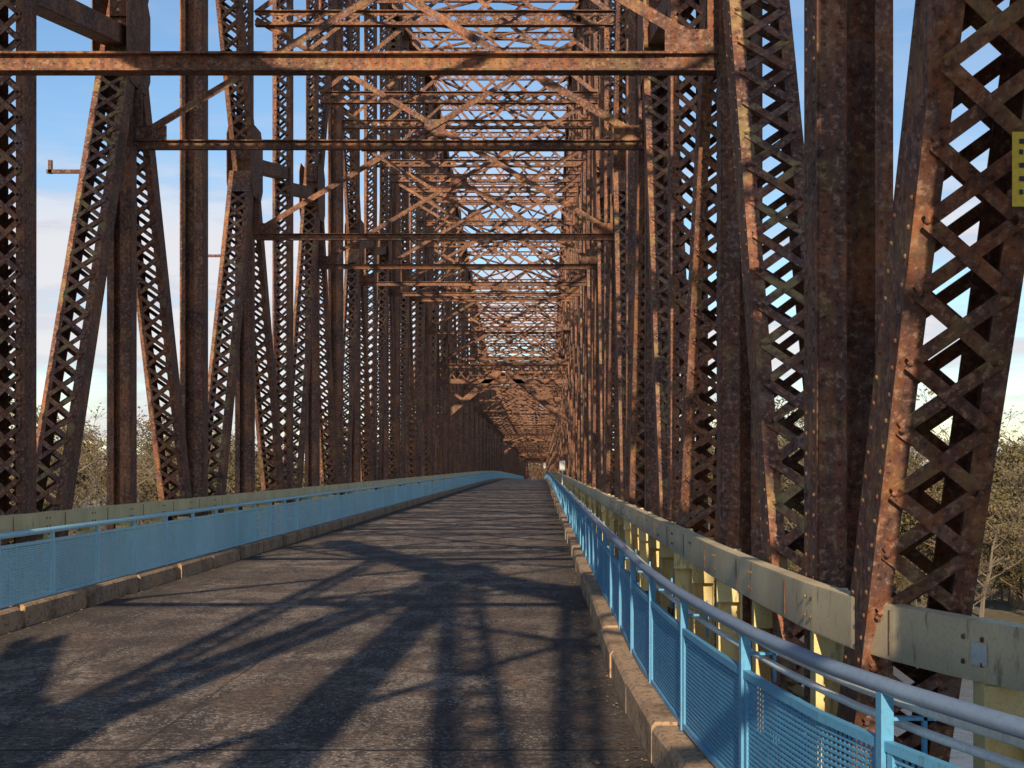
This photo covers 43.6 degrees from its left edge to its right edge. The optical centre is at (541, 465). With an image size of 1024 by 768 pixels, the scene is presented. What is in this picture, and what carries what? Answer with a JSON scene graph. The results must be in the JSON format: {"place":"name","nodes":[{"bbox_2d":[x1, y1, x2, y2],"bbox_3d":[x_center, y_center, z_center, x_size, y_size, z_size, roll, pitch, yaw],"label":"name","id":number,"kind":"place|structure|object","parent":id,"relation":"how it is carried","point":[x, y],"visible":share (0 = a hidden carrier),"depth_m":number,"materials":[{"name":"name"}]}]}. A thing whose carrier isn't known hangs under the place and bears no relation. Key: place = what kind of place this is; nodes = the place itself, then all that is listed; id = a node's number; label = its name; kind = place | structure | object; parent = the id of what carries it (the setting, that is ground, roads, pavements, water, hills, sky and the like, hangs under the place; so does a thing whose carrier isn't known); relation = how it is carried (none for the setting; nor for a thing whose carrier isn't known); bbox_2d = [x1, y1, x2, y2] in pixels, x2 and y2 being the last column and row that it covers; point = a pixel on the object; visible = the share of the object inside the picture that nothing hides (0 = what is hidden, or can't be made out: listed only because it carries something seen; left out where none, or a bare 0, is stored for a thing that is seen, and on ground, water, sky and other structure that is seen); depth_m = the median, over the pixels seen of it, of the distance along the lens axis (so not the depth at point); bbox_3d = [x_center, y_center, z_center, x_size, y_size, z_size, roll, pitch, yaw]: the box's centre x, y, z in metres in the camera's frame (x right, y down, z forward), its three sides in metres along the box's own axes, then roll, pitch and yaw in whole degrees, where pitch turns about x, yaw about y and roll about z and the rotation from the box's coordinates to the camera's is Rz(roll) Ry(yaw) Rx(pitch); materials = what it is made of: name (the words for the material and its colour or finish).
{"place":"outdoors","nodes":[
{"label":"outdoors","id":0,"kind":"place"},
{"bbox_2d":[9,0,1023,467],"label":"sky","id":1,"kind":"structure","parent":0,"point":[63,102],"materials":[{"name":"blue"}]},
{"bbox_2d":[11,468,1023,636],"bbox_3d":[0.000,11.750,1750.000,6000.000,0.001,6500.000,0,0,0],"label":"ground","id":2,"kind":"structure","parent":0,"point":[996,608],"depth_m":107.10,"materials":[{"name":"green plant"}]},
{"bbox_2d":[0,0,1023,767],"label":"steel truss bridge","id":3,"kind":"structure","parent":2,"relation":"on","point":[624,410],"depth_m":16.97,"materials":[{"name":"brown metal"}]},
{"bbox_2d":[0,471,519,593],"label":"guardrail","id":4,"kind":"object","parent":3,"relation":"attached to","point":[17,522],"visible":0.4,"depth_m":20.27,"materials":[{"name":"metal"}]},
{"bbox_2d":[0,479,654,767],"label":"bridge road","id":5,"kind":"structure","parent":3,"relation":"on","point":[260,662],"depth_m":11.35,"materials":[{"name":"grey asphalt"}]},
{"bbox_2d":[0,478,514,634],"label":"concrete curb","id":6,"kind":"structure","parent":5,"relation":"on","point":[24,614],"depth_m":18.59,"materials":[{"name":"beige concrete"}]},
{"bbox_2d":[0,472,523,608],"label":"blue railing","id":7,"kind":"object","parent":6,"relation":"on","point":[182,539],"visible":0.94,"depth_m":19.28,"materials":[{"name":"metal"}]},
{"bbox_2d":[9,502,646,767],"bbox_3d":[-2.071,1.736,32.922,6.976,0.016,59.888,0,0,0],"label":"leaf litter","id":8,"kind":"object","parent":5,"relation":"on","point":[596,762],"visible":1,"depth_m":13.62,"materials":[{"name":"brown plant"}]},
{"bbox_2d":[560,461,564,484],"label":"road sign","id":9,"kind":"object","parent":5,"relation":"on","point":[562,465],"visible":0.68,"depth_m":59.98,"materials":[{"name":"white metal"}]},
{"bbox_2d":[545,478,715,767],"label":"concrete curb","id":10,"kind":"structure","parent":5,"relation":"on","point":[665,741],"depth_m":8.89,"materials":[{"name":"beige concrete"}]},
{"bbox_2d":[544,472,1023,767],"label":"blue railing","id":11,"kind":"object","parent":10,"relation":"on","point":[705,691],"visible":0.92,"depth_m":5.80,"materials":[{"name":"metal"}]},
{"bbox_2d":[550,471,1023,767],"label":"guardrail","id":12,"kind":"object","parent":3,"relation":"attached to","point":[985,656],"visible":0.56,"depth_m":6.75,"materials":[{"name":"grey metal"}]},
{"bbox_2d":[1007,132,1023,206],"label":"yellow warning sign","id":13,"kind":"object","parent":3,"relation":"attached to","point":[1015,163],"visible":1,"depth_m":4.80,"materials":[{"name":"metal"}]},
{"bbox_2d":[9,385,1023,616],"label":"distant trees","id":14,"kind":"object","parent":2,"relation":"on","point":[1002,552],"visible":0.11,"depth_m":109.01,"materials":[{"name":"brown plant"}]},
{"bbox_2d":[526,463,544,478],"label":"approach truss span","id":15,"kind":"object","parent":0,"point":[537,473],"visible":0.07,"depth_m":512.25,"materials":[{"name":"metal"}]},
{"bbox_2d":[755,637,972,767],"bbox_3d":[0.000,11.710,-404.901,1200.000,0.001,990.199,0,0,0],"label":"river","id":16,"kind":"structure","parent":0,"point":[961,759],"depth_m":56.26,"materials":[{"name":"grey liquid"}]}
]}

